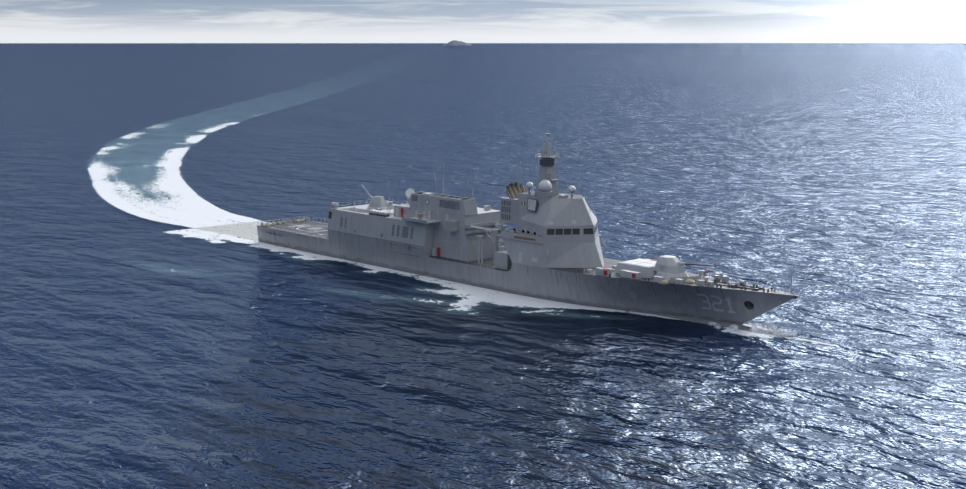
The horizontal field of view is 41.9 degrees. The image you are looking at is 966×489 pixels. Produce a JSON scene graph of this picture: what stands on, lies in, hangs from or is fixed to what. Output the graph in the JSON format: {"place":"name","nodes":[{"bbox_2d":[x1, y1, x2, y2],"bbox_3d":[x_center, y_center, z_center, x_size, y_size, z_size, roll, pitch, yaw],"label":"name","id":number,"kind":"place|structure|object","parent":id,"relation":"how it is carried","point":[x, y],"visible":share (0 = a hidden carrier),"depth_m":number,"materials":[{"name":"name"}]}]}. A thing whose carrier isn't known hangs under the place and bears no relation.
{"place":"outdoors","nodes":[
{"label":"outdoors","id":0,"kind":"place"},
{"bbox_2d":[0,43,965,488],"bbox_3d":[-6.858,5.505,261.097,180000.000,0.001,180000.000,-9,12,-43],"label":"ocean water","id":1,"kind":"structure","parent":0,"point":[826,181],"depth_m":255.05,"materials":[{"name":"blue liquid"}]},
{"bbox_2d":[87,45,443,240],"bbox_3d":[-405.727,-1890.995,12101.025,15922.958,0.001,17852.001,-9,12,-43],"label":"wake foam","id":2,"kind":"object","parent":1,"relation":"on","point":[198,212],"visible":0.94,"depth_m":392.29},
{"bbox_2d":[444,40,470,45],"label":"distant island","id":3,"kind":"structure","parent":1,"relation":"on","point":[455,43],"depth_m":20535.15,"materials":[{"name":"blue"}]},
{"bbox_2d":[100,221,836,345],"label":"hull foam","id":4,"kind":"object","parent":1,"relation":"on","point":[475,296],"visible":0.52,"depth_m":239.42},
{"bbox_2d":[257,133,797,336],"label":"warship","id":5,"kind":"object","parent":1,"relation":"in","point":[550,249],"visible":0.98,"depth_m":236.18,"materials":[{"name":"grey metal"}]},
{"bbox_2d":[708,321,796,337],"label":"bow spray","id":6,"kind":"object","parent":1,"relation":"on","point":[774,331],"visible":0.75,"depth_m":204.96,"materials":[{"name":"white liquid"}]},
{"bbox_2d":[0,0,965,42],"label":"sky","id":7,"kind":"structure","parent":0,"point":[21,21],"materials":[{"name":"white"}]}
]}

